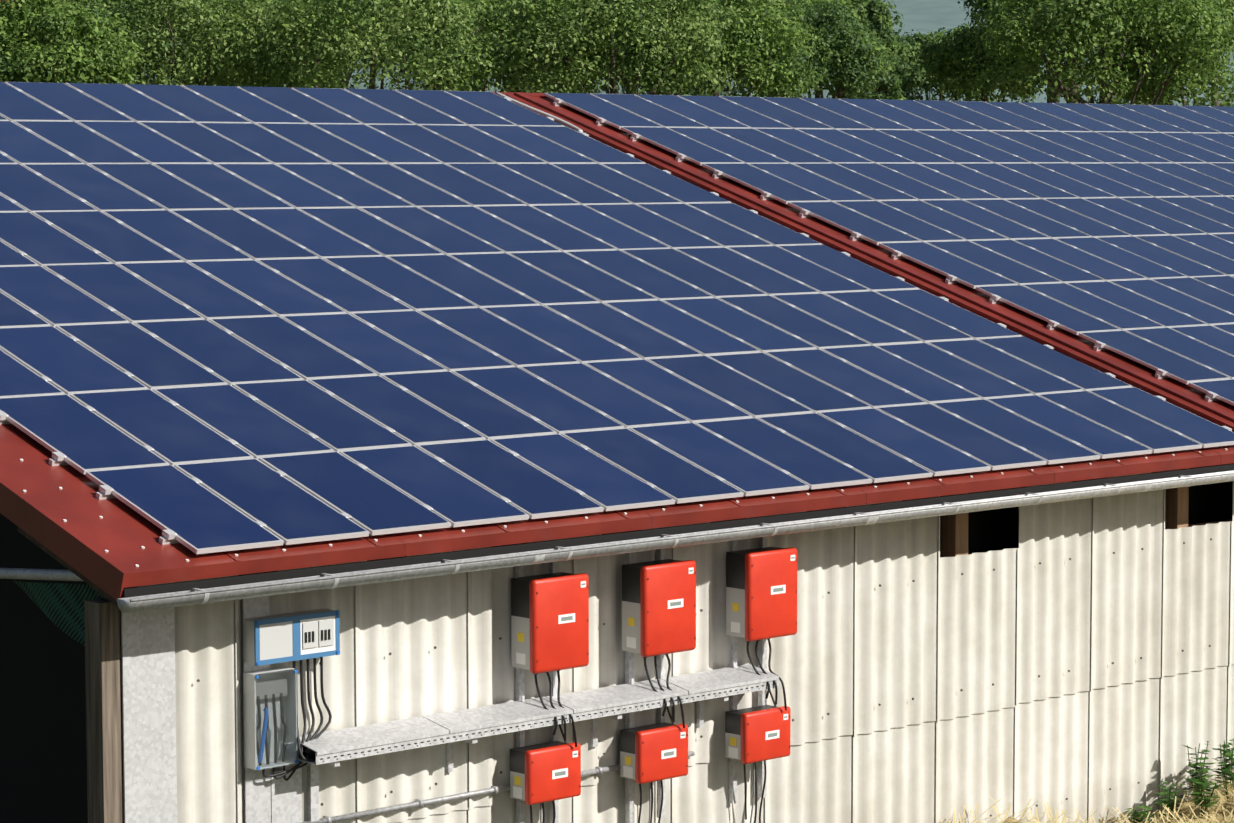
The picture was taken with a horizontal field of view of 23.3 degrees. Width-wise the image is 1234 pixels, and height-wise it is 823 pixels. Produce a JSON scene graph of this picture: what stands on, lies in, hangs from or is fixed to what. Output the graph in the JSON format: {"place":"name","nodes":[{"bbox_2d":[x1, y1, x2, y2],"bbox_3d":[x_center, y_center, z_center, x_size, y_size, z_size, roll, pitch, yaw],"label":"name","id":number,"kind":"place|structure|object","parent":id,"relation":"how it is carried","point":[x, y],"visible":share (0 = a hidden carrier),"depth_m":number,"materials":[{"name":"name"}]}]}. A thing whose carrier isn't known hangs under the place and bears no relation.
{"place":"outdoors","nodes":[
{"label":"outdoors","id":0,"kind":"place"},
{"bbox_2d":[6,0,1218,105],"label":"tree trunks","id":1,"kind":"object","parent":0,"point":[840,94],"visible":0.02,"depth_m":117.54,"materials":[{"name":"plant"}]},
{"bbox_2d":[0,0,1233,105],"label":"tree leaves","id":2,"kind":"object","parent":1,"relation":"attached to","point":[81,66],"visible":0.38,"depth_m":113.97,"materials":[{"name":"green plant"}]},
{"bbox_2d":[0,0,1233,106],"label":"tree leaves","id":3,"kind":"object","parent":1,"relation":"on","point":[701,27],"visible":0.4,"depth_m":115.02,"materials":[{"name":"green plant"}]},
{"bbox_2d":[0,0,1233,104],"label":"tree leaves","id":4,"kind":"object","parent":1,"relation":"attached to","point":[839,26],"visible":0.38,"depth_m":121.21,"materials":[{"name":"green plant"}]},
{"bbox_2d":[0,82,1233,547],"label":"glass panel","id":5,"kind":"object","parent":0,"point":[192,512],"visible":0.94,"depth_m":23.54,"materials":[{"name":"blue glass"}]},
{"bbox_2d":[0,82,1233,606],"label":"roof","id":6,"kind":"structure","parent":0,"point":[80,540],"depth_m":19.17,"materials":[{"name":"red metal"}]},
{"bbox_2d":[0,568,82,580],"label":"down pipe","id":7,"kind":"object","parent":6,"relation":"attached to","point":[40,574],"visible":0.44,"depth_m":17.26,"materials":[{"name":"grey metal"}]},
{"bbox_2d":[494,91,582,132],"bbox_3d":[-0.766,-2.971,29.698,0.164,0.443,1.367,-4,6,-42],"label":"mounting rail","id":8,"kind":"object","parent":6,"relation":"on","point":[563,122],"visible":0.73,"depth_m":29.69,"materials":[{"name":"silver metal"}]},
{"bbox_2d":[0,102,1219,544],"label":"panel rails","id":9,"kind":"object","parent":6,"relation":"on","point":[164,540],"visible":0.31,"depth_m":25.73,"materials":[{"name":"silver metal"}]},
{"bbox_2d":[0,82,1233,553],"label":"panel frames","id":10,"kind":"structure","parent":6,"relation":"on","point":[448,522],"depth_m":23.19,"materials":[{"name":"silver metal"}]},
{"bbox_2d":[0,88,1233,539],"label":"panel clamps","id":11,"kind":"object","parent":10,"relation":"attached to","point":[106,490],"visible":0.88,"depth_m":24.08,"materials":[{"name":"silver metal"}]},
{"bbox_2d":[20,448,1226,566],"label":"roof screws","id":12,"kind":"object","parent":6,"relation":"attached to","point":[376,540],"visible":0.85,"depth_m":18.34,"materials":[{"name":"silver metal"}]},
{"bbox_2d":[122,464,1233,597],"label":"gutter","id":13,"kind":"object","parent":6,"relation":"attached to","point":[309,572],"visible":0.4,"depth_m":18.99,"materials":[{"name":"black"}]},
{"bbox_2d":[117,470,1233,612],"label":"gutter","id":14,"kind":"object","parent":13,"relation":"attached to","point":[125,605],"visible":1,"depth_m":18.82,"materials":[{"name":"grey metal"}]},
{"bbox_2d":[130,472,1233,603],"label":"gutter brackets","id":15,"kind":"object","parent":6,"relation":"attached to","point":[873,518],"visible":0.81,"depth_m":18.87,"materials":[{"name":"grey metal"}]},
{"bbox_2d":[223,449,1205,561],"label":"roof laps","id":16,"kind":"object","parent":6,"relation":"attached to","point":[506,530],"visible":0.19,"depth_m":19.63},
{"bbox_2d":[399,452,1220,557],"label":"eave flashing laps","id":17,"kind":"object","parent":6,"relation":"attached to","point":[650,515],"visible":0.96,"depth_m":20.42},
{"bbox_2d":[138,0,1233,105],"bbox_3d":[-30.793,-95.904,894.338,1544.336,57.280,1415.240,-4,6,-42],"label":"distant hill","id":18,"kind":"structure","parent":0,"point":[924,16],"depth_m":769.96,"materials":[{"name":"green plant"}]},
{"bbox_2d":[174,473,1233,822],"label":"wall sheets","id":19,"kind":"object","parent":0,"point":[932,639],"depth_m":20.64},
{"bbox_2d":[121,582,301,822],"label":"wall","id":20,"kind":"structure","parent":19,"relation":"attached to","point":[149,713],"depth_m":17.05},
{"bbox_2d":[243,667,298,770],"bbox_3d":[-2.025,1.795,17.505,0.304,0.564,0.132,-4,6,-42],"label":"clear box","id":21,"kind":"object","parent":19,"relation":"attached to","point":[270,713],"visible":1,"depth_m":17.50,"materials":[{"name":"grey"}]},
{"bbox_2d":[244,609,339,665],"bbox_3d":[-1.908,1.324,17.573,0.606,0.265,0.135,-4,6,-42],"label":"electrical panel","id":22,"kind":"object","parent":19,"relation":"attached to","point":[280,638],"visible":1,"depth_m":17.51,"materials":[{"name":"blue"}]},
{"bbox_2d":[300,751,694,822],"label":"conduit","id":23,"kind":"object","parent":19,"relation":"attached to","point":[493,789],"visible":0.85,"depth_m":18.41,"materials":[{"name":"grey metal"}]},
{"bbox_2d":[297,664,778,821],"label":"cable tray","id":24,"kind":"object","parent":19,"relation":"attached to","point":[338,743],"visible":0.88,"depth_m":18.61,"materials":[{"name":"silver metal"}]},
{"bbox_2d":[262,639,786,822],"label":"cables","id":25,"kind":"object","parent":24,"relation":"on","point":[304,756],"depth_m":18.87,"materials":[{"name":"black plastic"}]},
{"bbox_2d":[320,683,773,761],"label":"cable tray perforations","id":26,"kind":"object","parent":24,"relation":"on","point":[534,723],"visible":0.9,"depth_m":18.54,"materials":[{"name":"black metal"}]},
{"bbox_2d":[515,536,766,822],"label":"mounting rails","id":27,"kind":"object","parent":19,"relation":"attached to","point":[629,722],"visible":0.42,"depth_m":19.55,"materials":[{"name":"metal"}]},
{"bbox_2d":[510,741,580,804],"bbox_3d":[-0.453,2.288,18.868,0.440,0.373,0.218,-4,6,-42],"label":"inverter","id":28,"kind":"object","parent":27,"relation":"attached to","point":[545,772],"visible":1,"depth_m":18.77,"materials":[{"name":"red metal"}]},
{"bbox_2d":[511,572,588,674],"bbox_3d":[-0.421,1.336,18.801,0.468,0.624,0.248,-4,6,-42],"label":"inverter","id":29,"kind":"object","parent":27,"relation":"attached to","point":[549,622],"visible":1,"depth_m":18.69,"materials":[{"name":"red metal"}]},
{"bbox_2d":[620,722,687,783],"bbox_3d":[0.242,2.235,19.496,0.440,0.373,0.218,-4,6,-42],"label":"inverter","id":30,"kind":"object","parent":27,"relation":"attached to","point":[654,752],"visible":1,"depth_m":19.40,"materials":[{"name":"red metal"}]},
{"bbox_2d":[622,559,695,657],"bbox_3d":[0.273,1.284,19.428,0.468,0.624,0.248,-4,6,-42],"label":"inverter","id":31,"kind":"object","parent":27,"relation":"attached to","point":[658,607],"visible":1,"depth_m":19.32,"materials":[{"name":"red metal"}]},
{"bbox_2d":[725,705,790,763],"bbox_3d":[0.949,2.182,20.136,0.440,0.373,0.218,-4,6,-42],"label":"inverter","id":32,"kind":"object","parent":27,"relation":"attached to","point":[757,734],"visible":1,"depth_m":20.04,"materials":[{"name":"red metal"}]},
{"bbox_2d":[726,547,796,641],"bbox_3d":[0.972,1.231,20.061,0.468,0.624,0.248,-4,6,-42],"label":"inverter","id":33,"kind":"object","parent":27,"relation":"attached to","point":[761,593],"visible":1,"depth_m":19.95,"materials":[{"name":"red metal"}]},
{"bbox_2d":[197,538,1211,822],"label":"wall screws","id":34,"kind":"object","parent":19,"relation":"attached to","point":[827,714],"depth_m":21.15,"materials":[{"name":"grey metal"}]},
{"bbox_2d":[234,508,1231,822],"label":"wall sheet joints","id":35,"kind":"object","parent":19,"relation":"attached to","point":[854,670],"depth_m":21.48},
{"bbox_2d":[396,664,1233,822],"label":"wall sheets","id":36,"kind":"object","parent":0,"point":[893,775],"depth_m":21.97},
{"label":"ground","id":37,"kind":"structure","parent":0,"visible":0},
{"bbox_2d":[84,596,123,822],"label":"corner post","id":38,"kind":"object","parent":37,"relation":"on","point":[104,716],"visible":0.3,"depth_m":16.87,"materials":[{"name":"brown wood"}]},
{"bbox_2d":[14,581,104,645],"bbox_3d":[-3.239,1.140,17.237,0.053,0.379,1.033,-4,6,-42],"label":"netting","id":39,"kind":"object","parent":38,"relation":"attached to","point":[56,603],"visible":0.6,"depth_m":17.15,"materials":[{"name":"green"}]},
{"bbox_2d":[0,464,1232,822],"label":"dark interior","id":40,"kind":"object","parent":37,"relation":"on","point":[42,728],"depth_m":18.33,"materials":[{"name":"black"}]},
{"bbox_2d":[941,468,1231,556],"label":"wall posts","id":41,"kind":"object","parent":37,"relation":"on","point":[954,540],"depth_m":21.80,"materials":[{"name":"brown wood"}]},
{"bbox_2d":[1002,780,1233,822],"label":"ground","id":42,"kind":"structure","parent":37,"relation":"on","point":[1198,811],"depth_m":23.25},
{"bbox_2d":[942,771,1233,822],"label":"straw blades","id":43,"kind":"object","parent":42,"relation":"on","point":[1230,798],"visible":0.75,"depth_m":22.72,"materials":[{"name":"beige plant"}]},
{"bbox_2d":[1123,738,1233,822],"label":"weed","id":44,"kind":"object","parent":42,"relation":"on","point":[1228,753],"depth_m":23.19,"materials":[{"name":"green plant"}]}
]}

